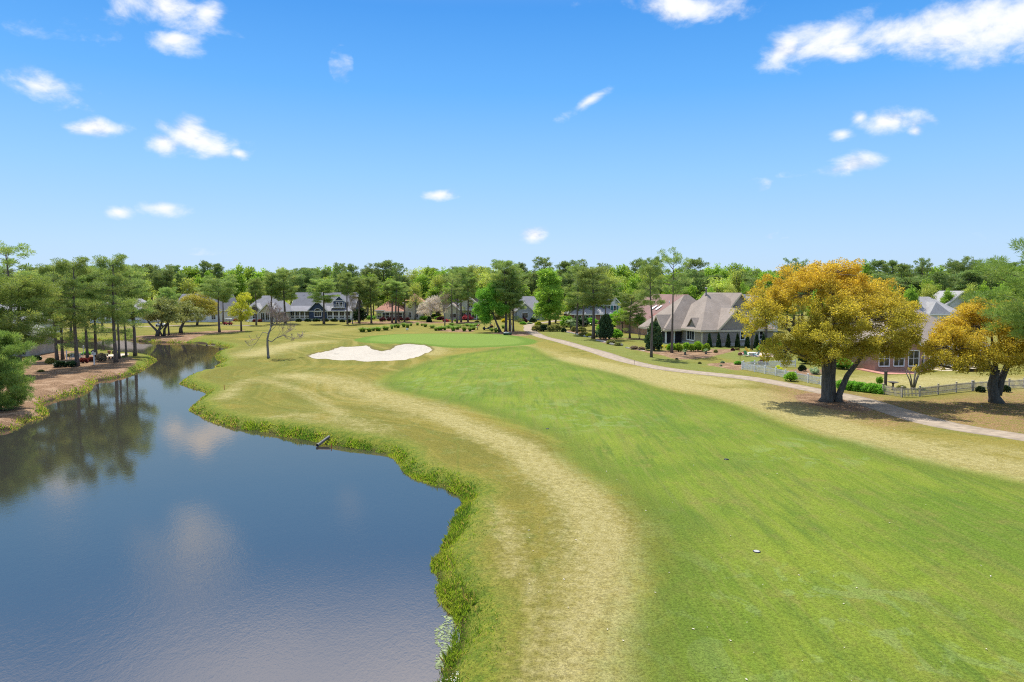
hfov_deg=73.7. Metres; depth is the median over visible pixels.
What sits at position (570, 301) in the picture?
pine tree
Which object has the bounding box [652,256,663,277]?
pine tree
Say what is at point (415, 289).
leafy tree
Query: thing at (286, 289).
pine tree
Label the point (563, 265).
pine tree
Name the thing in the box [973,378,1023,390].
picket fence
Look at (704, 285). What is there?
pine tree
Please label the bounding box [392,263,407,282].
pine tree
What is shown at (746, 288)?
leafy tree
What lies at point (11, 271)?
pine tree
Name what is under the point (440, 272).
leafy tree
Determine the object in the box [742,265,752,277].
leafy tree
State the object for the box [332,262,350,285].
pine tree
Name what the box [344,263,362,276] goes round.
pine tree
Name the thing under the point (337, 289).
pine tree
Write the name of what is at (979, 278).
pine tree
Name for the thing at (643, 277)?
leafy tree
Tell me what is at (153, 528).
pond water
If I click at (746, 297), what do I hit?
house
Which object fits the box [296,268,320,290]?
pine tree
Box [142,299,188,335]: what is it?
oak tree
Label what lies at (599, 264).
pine tree
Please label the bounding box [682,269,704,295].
pine tree
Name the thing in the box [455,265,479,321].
pine tree
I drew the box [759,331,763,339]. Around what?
window
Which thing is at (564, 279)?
pine tree
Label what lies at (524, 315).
window
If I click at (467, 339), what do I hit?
putting green
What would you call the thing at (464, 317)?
shrub
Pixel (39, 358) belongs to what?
shrub
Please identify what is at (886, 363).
window
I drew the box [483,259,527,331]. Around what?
pine tree
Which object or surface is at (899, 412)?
cart path
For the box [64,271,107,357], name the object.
pine tree
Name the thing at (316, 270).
pine tree
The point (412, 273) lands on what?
leafy tree
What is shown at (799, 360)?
shrub
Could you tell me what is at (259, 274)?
leafy tree
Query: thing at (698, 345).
shrub
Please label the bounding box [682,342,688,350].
shrub
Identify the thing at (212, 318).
house
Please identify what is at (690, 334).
window
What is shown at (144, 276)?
pine tree
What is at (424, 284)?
leafy tree
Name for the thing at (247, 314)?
young tree
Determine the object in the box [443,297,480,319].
house
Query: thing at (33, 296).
pine tree
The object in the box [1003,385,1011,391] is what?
shrub
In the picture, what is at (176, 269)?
pine tree
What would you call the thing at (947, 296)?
leafy tree
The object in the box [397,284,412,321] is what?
pine tree
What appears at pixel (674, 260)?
pine tree
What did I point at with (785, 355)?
shrub
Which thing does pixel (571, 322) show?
shrub
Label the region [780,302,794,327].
leafy tree
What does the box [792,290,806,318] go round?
pine tree
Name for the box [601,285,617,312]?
pine tree
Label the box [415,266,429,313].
leafy tree
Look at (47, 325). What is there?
house
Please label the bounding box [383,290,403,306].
leafy tree
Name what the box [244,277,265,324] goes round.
pine tree
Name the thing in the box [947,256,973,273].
pine tree
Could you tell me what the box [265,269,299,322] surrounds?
pine tree
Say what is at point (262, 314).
window
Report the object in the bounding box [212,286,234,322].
pine tree
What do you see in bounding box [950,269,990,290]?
pine tree
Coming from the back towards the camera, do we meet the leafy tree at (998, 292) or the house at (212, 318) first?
the house at (212, 318)
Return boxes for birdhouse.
[91,349,96,364]
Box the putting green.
[368,334,521,345]
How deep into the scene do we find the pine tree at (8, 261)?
110.44 m
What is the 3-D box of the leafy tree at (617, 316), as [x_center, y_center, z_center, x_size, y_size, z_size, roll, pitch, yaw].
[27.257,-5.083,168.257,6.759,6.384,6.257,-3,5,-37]
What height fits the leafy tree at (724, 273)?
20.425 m
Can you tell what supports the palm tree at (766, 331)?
on the ground at (555, 518)
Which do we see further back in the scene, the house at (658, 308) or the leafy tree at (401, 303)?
the leafy tree at (401, 303)
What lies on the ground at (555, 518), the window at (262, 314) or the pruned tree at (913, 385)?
the pruned tree at (913, 385)
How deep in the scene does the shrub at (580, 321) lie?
193.71 m
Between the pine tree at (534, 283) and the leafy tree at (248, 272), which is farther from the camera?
the leafy tree at (248, 272)
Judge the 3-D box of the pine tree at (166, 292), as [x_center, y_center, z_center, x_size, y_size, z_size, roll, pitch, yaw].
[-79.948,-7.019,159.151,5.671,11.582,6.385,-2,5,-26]
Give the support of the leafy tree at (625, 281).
on the ground at (555, 518)
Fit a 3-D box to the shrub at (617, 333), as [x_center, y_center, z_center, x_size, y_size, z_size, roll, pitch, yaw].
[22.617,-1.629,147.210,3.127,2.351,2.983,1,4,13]
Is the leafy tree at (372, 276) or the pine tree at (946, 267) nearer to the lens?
the leafy tree at (372, 276)
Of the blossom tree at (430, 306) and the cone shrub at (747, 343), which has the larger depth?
the blossom tree at (430, 306)
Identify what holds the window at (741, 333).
in the house at (703, 316)
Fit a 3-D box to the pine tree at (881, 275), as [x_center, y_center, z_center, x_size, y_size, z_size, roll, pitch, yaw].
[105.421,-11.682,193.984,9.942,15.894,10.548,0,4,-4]
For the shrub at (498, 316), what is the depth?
238.07 m
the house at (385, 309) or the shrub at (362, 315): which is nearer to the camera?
the shrub at (362, 315)
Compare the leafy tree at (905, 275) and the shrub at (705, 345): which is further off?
the leafy tree at (905, 275)
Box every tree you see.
[0,240,39,318]
[0,273,66,375]
[0,330,38,410]
[1,268,15,275]
[13,271,49,324]
[31,262,79,359]
[40,255,105,366]
[40,261,83,359]
[62,266,84,337]
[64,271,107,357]
[76,265,110,356]
[83,253,143,361]
[93,272,135,358]
[110,264,157,355]
[111,263,136,278]
[111,285,135,355]
[127,265,148,298]
[135,264,158,299]
[136,272,158,300]
[136,296,184,335]
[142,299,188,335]
[148,264,174,296]
[148,273,172,295]
[156,286,181,334]
[159,279,180,300]
[171,264,180,281]
[172,273,187,298]
[174,266,196,295]
[175,299,210,332]
[177,291,221,325]
[178,277,200,294]
[189,265,201,290]
[193,274,207,293]
[194,274,239,331]
[198,260,213,277]
[201,269,214,283]
[210,263,224,278]
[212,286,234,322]
[220,262,252,301]
[226,292,255,330]
[239,266,254,304]
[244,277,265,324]
[245,300,302,357]
[246,268,269,301]
[262,273,283,323]
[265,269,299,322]
[277,274,290,298]
[286,274,315,294]
[291,268,302,283]
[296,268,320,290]
[297,267,314,275]
[306,278,340,323]
[311,268,324,277]
[316,265,333,277]
[319,269,332,278]
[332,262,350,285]
[332,278,355,291]
[336,271,357,323]
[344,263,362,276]
[347,293,358,323]
[349,276,370,322]
[355,276,383,322]
[356,272,378,316]
[360,269,373,308]
[364,263,380,315]
[373,259,397,284]
[373,276,393,305]
[380,279,405,322]
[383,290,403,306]
[386,281,406,323]
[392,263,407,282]
[395,276,413,293]
[397,284,408,320]
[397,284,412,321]
[402,268,416,281]
[406,282,425,319]
[413,273,429,299]
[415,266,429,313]
[417,295,445,316]
[423,265,435,298]
[424,284,443,315]
[428,274,443,313]
[429,267,446,314]
[439,283,454,303]
[439,291,449,325]
[440,273,451,285]
[442,272,463,322]
[447,266,474,321]
[449,275,479,295]
[449,283,466,322]
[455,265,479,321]
[468,264,479,277]
[472,280,510,331]
[477,265,491,279]
[477,272,492,289]
[481,273,495,312]
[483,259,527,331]
[494,269,522,330]
[500,273,529,330]
[515,285,531,303]
[516,262,528,281]
[525,271,539,294]
[530,277,540,289]
[531,256,553,272]
[532,266,566,324]
[533,287,546,301]
[552,274,569,313]
[555,260,575,314]
[555,283,565,322]
[561,279,573,315]
[562,264,591,334]
[562,285,584,314]
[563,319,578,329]
[569,265,622,338]
[570,259,587,278]
[575,277,596,326]
[596,262,615,275]
[597,313,613,338]
[598,271,617,286]
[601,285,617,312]
[607,276,626,292]
[610,281,624,307]
[611,308,627,332]
[612,263,639,284]
[616,292,648,337]
[619,276,629,292]
[623,273,644,294]
[626,259,646,282]
[627,287,641,303]
[633,260,665,356]
[633,313,646,336]
[636,270,658,293]
[639,257,654,277]
[643,321,663,350]
[646,285,662,293]
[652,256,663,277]
[653,247,693,352]
[659,275,670,293]
[659,277,681,290]
[661,284,674,293]
[663,268,678,279]
[674,277,689,292]
[678,284,698,299]
[682,257,709,290]
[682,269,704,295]
[697,287,715,298]
[700,274,724,292]
[702,263,722,286]
[704,277,737,292]
[713,266,732,286]
[717,275,739,292]
[724,283,736,292]
[726,263,744,277]
[726,269,749,292]
[729,256,930,402]
[735,270,758,290]
[740,280,750,293]
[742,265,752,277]
[744,277,760,292]
[748,327,753,349]
[751,267,761,277]
[752,270,775,295]
[765,321,770,339]
[777,272,791,325]
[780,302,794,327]
[782,257,807,269]
[791,269,812,322]
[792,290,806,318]
[805,290,825,316]
[862,259,876,275]
[864,259,891,274]
[870,272,900,290]
[885,260,902,276]
[886,263,916,278]
[893,277,921,299]
[897,269,913,277]
[898,277,924,294]
[901,285,919,304]
[905,364,920,388]
[911,257,934,280]
[913,267,929,274]
[914,295,1023,403]
[917,278,942,296]
[920,283,938,298]
[926,271,954,290]
[927,265,953,284]
[939,261,960,273]
[939,275,958,290]
[939,287,955,305]
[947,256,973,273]
[948,270,967,290]
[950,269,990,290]
[958,282,977,310]
[960,237,1023,340]
[968,259,980,269]
[968,275,993,289]
[975,280,990,299]
[980,258,1004,271]
[989,270,1017,287]
[989,284,1011,302]
[997,276,1014,288]
[1004,261,1021,281]
[1010,286,1022,299]
[1015,265,1023,271]
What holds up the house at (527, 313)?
on the ground at (555, 518)
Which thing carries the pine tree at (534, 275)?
on the ground at (555, 518)
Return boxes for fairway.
[382,346,1023,681]
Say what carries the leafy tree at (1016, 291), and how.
on the ground at (555, 518)
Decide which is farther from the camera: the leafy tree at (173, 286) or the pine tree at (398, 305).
the leafy tree at (173, 286)
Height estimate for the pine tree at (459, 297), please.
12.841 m
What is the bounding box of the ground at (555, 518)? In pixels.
[1,292,1023,681]
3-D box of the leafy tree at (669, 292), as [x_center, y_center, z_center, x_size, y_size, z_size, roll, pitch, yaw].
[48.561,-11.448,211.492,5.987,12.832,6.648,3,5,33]
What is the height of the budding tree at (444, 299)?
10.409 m
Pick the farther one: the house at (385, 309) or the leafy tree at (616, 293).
the house at (385, 309)
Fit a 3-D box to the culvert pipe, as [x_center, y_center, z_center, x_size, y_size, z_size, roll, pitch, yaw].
[-13.680,7.265,49.497,0.269,0.569,1.511,1,5,19]
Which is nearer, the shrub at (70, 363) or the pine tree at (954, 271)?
the shrub at (70, 363)
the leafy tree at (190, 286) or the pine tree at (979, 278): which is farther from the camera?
the leafy tree at (190, 286)
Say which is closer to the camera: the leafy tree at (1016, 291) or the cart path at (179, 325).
the leafy tree at (1016, 291)
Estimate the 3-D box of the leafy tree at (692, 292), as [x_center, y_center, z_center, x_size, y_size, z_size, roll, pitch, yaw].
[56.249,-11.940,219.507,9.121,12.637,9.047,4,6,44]
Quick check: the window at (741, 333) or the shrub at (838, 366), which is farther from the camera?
the window at (741, 333)
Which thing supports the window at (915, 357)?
in the house at (895, 366)
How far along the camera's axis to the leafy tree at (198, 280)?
277.26 m
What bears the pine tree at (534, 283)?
on the ground at (555, 518)
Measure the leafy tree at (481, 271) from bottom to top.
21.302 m
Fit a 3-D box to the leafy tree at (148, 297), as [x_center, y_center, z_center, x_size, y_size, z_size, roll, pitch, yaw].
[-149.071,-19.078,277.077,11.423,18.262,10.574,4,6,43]
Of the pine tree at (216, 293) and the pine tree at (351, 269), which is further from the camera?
the pine tree at (351, 269)
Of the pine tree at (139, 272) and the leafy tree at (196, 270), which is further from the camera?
the leafy tree at (196, 270)
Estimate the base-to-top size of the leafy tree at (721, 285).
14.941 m
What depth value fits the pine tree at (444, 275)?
265.27 m
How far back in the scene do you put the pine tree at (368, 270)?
272.57 m
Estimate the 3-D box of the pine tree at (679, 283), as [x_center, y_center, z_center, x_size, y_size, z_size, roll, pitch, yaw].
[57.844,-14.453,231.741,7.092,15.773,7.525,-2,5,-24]
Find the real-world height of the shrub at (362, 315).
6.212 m
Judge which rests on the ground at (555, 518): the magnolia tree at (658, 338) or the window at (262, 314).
the magnolia tree at (658, 338)
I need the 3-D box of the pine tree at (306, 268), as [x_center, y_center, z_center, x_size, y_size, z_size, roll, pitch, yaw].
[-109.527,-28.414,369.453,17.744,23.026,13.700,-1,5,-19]
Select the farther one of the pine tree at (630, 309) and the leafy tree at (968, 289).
the leafy tree at (968, 289)
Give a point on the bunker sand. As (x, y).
(404, 351)
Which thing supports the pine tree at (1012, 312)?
on the ground at (555, 518)
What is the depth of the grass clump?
170.77 m
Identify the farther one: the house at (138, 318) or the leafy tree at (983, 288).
the house at (138, 318)
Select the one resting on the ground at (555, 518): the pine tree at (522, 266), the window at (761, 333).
the pine tree at (522, 266)
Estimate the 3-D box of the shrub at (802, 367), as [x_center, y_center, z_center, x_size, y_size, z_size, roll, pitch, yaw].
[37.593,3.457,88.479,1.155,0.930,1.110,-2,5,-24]
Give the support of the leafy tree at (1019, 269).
on the ground at (555, 518)
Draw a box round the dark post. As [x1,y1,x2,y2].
[884,371,887,384]
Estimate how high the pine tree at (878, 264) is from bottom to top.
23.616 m
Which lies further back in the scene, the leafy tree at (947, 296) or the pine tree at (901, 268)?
the pine tree at (901, 268)
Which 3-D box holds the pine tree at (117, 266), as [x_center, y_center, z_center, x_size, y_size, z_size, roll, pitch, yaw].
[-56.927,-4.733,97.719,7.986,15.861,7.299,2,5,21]
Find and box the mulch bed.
[0,321,872,429]
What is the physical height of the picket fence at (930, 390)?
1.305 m
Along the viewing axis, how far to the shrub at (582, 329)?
169.13 m
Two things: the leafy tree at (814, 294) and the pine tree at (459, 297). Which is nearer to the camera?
the leafy tree at (814, 294)
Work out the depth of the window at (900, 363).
88.83 m
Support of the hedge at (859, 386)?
on the ground at (555, 518)
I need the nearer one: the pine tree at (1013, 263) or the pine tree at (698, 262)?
the pine tree at (698, 262)
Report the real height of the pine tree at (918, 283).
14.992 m
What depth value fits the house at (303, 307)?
234.25 m
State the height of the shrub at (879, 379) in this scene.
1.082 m
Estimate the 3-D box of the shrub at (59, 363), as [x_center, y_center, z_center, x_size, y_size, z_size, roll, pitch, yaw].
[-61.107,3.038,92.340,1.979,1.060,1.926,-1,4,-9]
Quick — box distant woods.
[1,270,1009,307]
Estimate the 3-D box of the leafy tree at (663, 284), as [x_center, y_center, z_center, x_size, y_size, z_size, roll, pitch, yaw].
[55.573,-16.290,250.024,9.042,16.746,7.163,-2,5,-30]
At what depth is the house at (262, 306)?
226.82 m
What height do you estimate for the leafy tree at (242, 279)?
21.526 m
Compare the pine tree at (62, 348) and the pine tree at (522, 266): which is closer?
the pine tree at (62, 348)
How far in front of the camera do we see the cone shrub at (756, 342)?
124.28 m
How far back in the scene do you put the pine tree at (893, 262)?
292.38 m
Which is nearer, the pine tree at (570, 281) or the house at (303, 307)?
the house at (303, 307)
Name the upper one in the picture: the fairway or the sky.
the sky
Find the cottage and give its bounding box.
[2,319,54,355]
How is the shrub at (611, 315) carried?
on the ground at (555, 518)
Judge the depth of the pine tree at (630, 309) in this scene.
148.13 m
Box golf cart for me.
[223,319,232,324]
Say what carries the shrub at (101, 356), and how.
on the mulch bed
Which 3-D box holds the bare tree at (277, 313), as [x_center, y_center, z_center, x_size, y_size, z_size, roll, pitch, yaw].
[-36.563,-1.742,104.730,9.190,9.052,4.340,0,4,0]
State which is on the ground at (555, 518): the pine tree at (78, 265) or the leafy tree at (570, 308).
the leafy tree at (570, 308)
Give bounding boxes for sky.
[0,0,1023,276]
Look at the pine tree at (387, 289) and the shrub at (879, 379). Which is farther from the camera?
the pine tree at (387, 289)
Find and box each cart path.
[66,325,255,328]
[523,320,1023,440]
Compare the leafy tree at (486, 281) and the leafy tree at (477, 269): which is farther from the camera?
the leafy tree at (477, 269)
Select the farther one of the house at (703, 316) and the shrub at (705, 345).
the house at (703, 316)
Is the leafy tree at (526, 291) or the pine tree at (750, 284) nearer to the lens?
the pine tree at (750, 284)
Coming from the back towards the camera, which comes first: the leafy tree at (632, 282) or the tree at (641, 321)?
the leafy tree at (632, 282)
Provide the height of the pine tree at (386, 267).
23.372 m
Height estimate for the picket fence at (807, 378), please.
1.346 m
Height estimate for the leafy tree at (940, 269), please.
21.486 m
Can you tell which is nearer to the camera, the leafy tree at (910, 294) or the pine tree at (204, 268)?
the leafy tree at (910, 294)
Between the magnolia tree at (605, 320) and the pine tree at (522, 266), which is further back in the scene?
the pine tree at (522, 266)
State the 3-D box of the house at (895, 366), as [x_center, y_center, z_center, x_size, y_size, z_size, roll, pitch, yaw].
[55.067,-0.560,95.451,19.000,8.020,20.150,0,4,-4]
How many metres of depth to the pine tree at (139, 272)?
109.06 m
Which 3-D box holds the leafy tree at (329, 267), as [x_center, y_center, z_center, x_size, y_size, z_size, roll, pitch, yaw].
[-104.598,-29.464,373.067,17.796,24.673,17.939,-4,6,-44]
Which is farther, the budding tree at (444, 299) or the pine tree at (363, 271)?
the pine tree at (363, 271)
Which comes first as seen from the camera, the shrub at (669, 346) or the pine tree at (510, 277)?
the shrub at (669, 346)
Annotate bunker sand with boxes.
[310,343,430,360]
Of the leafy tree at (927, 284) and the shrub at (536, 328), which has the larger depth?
the leafy tree at (927, 284)
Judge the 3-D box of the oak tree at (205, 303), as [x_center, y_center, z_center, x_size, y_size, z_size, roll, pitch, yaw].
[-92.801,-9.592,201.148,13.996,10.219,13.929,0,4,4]
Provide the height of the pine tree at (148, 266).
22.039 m
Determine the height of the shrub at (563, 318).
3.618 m
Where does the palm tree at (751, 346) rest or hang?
on the ground at (555, 518)
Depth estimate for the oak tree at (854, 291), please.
62.08 m
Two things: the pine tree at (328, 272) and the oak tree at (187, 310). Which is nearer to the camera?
the oak tree at (187, 310)
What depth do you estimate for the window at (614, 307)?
211.29 m
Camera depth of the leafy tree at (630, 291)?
212.76 m
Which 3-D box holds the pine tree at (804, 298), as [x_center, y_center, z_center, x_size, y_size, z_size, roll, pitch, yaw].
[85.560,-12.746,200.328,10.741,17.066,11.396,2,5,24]
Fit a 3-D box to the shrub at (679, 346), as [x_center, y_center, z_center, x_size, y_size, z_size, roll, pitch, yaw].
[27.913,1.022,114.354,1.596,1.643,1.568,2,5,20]
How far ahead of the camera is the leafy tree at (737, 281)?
208.76 m
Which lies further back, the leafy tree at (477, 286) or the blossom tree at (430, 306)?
the leafy tree at (477, 286)
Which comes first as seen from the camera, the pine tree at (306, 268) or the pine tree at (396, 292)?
the pine tree at (396, 292)
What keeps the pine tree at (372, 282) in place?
on the mulch bed
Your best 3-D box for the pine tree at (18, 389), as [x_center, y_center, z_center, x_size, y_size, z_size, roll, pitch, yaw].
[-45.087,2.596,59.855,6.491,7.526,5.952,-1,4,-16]
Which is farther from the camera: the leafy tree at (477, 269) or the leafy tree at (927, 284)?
the leafy tree at (477, 269)
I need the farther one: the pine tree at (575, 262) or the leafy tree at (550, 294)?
the pine tree at (575, 262)
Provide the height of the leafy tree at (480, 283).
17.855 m
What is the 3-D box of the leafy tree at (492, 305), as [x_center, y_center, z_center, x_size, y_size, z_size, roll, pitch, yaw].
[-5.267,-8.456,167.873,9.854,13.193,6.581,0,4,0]
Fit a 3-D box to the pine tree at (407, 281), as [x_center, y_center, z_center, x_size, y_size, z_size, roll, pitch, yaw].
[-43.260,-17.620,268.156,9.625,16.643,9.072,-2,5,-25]
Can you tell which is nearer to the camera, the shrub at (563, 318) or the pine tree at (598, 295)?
the pine tree at (598, 295)
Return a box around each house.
[0,304,65,331]
[90,299,159,322]
[179,294,237,321]
[242,296,291,321]
[290,292,362,320]
[375,294,424,319]
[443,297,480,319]
[514,296,544,319]
[564,298,628,322]
[616,294,692,334]
[638,287,777,345]
[743,294,777,331]
[846,308,989,374]
[918,297,957,322]
[933,291,991,325]
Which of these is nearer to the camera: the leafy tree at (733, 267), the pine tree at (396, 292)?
the pine tree at (396, 292)
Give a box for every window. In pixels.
[260,313,264,319]
[265,313,269,319]
[314,308,321,316]
[522,313,527,317]
[612,305,617,310]
[686,331,694,340]
[740,332,744,339]
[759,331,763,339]
[878,351,889,366]
[893,357,904,366]
[908,350,919,366]
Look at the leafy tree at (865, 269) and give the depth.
280.29 m
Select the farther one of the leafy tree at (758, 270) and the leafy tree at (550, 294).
the leafy tree at (758, 270)
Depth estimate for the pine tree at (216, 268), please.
274.02 m
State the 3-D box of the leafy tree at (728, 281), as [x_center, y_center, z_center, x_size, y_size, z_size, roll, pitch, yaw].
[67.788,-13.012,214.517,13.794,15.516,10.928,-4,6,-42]
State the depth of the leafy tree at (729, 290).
175.80 m
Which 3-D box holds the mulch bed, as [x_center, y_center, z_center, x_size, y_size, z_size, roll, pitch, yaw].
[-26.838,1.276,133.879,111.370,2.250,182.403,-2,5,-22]
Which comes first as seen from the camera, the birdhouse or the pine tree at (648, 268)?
the birdhouse
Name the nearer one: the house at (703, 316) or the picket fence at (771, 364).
the picket fence at (771, 364)
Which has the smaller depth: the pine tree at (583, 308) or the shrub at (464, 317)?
the pine tree at (583, 308)
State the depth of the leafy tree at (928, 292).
174.59 m
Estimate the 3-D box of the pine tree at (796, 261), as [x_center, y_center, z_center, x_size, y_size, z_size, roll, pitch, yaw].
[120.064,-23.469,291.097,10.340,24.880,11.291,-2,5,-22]
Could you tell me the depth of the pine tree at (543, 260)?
268.75 m
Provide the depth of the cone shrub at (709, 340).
124.30 m
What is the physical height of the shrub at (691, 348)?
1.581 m
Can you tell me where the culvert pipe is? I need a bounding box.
[316,435,329,446]
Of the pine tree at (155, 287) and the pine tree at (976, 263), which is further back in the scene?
the pine tree at (976, 263)
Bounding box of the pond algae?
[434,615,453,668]
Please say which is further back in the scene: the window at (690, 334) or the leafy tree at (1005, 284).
the leafy tree at (1005, 284)
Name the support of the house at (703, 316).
on the ground at (555, 518)
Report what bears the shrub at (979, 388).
on the ground at (555, 518)
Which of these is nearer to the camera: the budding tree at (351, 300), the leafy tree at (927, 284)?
the leafy tree at (927, 284)
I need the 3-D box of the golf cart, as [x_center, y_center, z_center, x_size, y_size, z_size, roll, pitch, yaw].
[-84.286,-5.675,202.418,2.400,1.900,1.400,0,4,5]
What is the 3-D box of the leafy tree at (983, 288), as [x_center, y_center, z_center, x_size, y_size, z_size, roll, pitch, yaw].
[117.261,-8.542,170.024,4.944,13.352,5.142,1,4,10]
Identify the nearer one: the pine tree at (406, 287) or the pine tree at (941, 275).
the pine tree at (941, 275)
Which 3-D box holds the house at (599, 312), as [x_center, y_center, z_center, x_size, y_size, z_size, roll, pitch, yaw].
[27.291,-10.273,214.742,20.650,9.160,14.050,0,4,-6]
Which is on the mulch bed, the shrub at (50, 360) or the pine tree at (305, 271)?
the shrub at (50, 360)
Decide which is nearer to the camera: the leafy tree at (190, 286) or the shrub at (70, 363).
the shrub at (70, 363)
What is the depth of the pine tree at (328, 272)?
287.88 m
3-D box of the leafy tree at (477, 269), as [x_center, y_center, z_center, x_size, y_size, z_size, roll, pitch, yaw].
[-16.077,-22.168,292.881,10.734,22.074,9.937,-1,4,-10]
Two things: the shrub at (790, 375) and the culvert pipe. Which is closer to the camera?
the culvert pipe
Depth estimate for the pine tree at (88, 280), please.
106.31 m
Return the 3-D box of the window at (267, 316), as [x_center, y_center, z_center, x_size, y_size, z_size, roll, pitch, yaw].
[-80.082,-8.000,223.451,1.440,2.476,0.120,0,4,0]
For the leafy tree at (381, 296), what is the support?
on the ground at (555, 518)
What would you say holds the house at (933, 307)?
on the ground at (555, 518)
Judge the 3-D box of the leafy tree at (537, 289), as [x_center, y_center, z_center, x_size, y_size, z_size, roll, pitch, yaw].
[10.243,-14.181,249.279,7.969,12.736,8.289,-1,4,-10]
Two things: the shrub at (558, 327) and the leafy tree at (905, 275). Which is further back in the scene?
the leafy tree at (905, 275)
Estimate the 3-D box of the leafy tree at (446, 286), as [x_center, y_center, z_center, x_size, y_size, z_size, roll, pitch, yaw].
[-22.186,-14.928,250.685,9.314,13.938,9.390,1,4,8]
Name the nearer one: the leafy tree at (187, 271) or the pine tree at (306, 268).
the leafy tree at (187, 271)
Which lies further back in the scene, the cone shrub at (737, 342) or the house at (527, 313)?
the house at (527, 313)
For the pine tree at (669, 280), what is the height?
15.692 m
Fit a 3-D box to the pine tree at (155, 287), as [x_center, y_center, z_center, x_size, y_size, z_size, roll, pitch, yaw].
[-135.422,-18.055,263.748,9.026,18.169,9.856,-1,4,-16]
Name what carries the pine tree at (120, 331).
on the mulch bed
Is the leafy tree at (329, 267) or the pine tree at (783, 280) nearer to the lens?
the pine tree at (783, 280)
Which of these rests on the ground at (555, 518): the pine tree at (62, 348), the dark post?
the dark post
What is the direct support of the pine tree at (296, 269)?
on the ground at (555, 518)
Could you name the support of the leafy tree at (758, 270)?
on the ground at (555, 518)
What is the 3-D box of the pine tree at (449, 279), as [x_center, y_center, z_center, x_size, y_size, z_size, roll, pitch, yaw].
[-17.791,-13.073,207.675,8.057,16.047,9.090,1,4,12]
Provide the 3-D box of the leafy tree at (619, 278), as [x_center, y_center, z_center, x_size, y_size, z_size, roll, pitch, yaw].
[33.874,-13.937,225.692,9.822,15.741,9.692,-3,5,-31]
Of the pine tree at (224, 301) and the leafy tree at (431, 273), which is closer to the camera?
the pine tree at (224, 301)
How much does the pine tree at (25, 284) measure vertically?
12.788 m
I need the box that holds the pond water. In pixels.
[0,339,462,681]
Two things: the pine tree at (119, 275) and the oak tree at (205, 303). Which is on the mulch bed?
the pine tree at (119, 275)
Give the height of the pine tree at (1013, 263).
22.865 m
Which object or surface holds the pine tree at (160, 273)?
on the ground at (555, 518)
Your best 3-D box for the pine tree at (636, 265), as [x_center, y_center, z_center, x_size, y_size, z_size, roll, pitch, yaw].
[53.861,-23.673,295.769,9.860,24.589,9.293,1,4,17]
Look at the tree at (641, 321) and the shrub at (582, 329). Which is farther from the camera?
the shrub at (582, 329)
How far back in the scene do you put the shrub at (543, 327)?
169.05 m
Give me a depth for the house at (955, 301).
178.29 m
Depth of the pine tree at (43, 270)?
101.16 m
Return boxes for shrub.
[33,355,42,359]
[45,357,56,363]
[52,360,66,366]
[65,360,76,366]
[79,357,87,362]
[95,352,107,360]
[353,306,365,322]
[462,314,473,319]
[493,313,502,318]
[529,317,536,321]
[531,325,540,330]
[539,324,546,330]
[545,325,554,331]
[553,324,561,330]
[559,315,572,326]
[574,316,587,326]
[578,326,586,331]
[587,316,598,324]
[606,339,615,343]
[608,310,619,326]
[612,328,623,338]
[666,343,675,350]
[675,343,683,351]
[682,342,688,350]
[688,343,694,351]
[694,341,702,350]
[701,342,710,351]
[707,333,711,346]
[716,333,721,346]
[725,333,730,347]
[734,334,739,347]
[744,335,749,347]
[753,334,759,347]
[777,351,792,360]
[783,370,797,380]
[796,352,813,363]
[797,365,806,370]
[807,367,819,373]
[836,358,853,368]
[875,375,882,383]
[975,385,985,391]
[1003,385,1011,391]
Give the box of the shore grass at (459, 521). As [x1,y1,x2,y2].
[0,335,516,681]
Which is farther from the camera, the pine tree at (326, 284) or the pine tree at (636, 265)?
the pine tree at (636, 265)
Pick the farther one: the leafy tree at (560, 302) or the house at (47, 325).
the leafy tree at (560, 302)
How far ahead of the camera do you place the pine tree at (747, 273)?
208.10 m
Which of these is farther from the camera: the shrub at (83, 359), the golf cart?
the golf cart
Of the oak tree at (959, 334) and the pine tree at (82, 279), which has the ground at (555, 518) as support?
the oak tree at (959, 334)
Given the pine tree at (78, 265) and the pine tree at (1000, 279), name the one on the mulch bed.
the pine tree at (78, 265)
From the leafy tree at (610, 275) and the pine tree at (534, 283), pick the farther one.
the pine tree at (534, 283)
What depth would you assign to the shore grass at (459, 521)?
35.88 m
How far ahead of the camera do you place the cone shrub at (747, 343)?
124.27 m
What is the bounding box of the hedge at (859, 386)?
[836,379,885,393]
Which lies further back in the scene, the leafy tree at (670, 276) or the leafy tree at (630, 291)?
the leafy tree at (670, 276)
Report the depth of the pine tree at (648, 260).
256.74 m
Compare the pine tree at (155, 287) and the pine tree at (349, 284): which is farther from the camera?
the pine tree at (155, 287)
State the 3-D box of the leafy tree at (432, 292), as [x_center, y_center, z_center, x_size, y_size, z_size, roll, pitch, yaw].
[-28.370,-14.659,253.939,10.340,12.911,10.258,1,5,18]
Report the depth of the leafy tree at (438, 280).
255.57 m
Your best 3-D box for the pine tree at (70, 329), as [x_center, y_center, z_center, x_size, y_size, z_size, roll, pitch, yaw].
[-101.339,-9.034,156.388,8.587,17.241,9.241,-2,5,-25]
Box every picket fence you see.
[741,361,821,384]
[743,360,795,368]
[882,380,973,396]
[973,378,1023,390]
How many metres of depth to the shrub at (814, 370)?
85.35 m

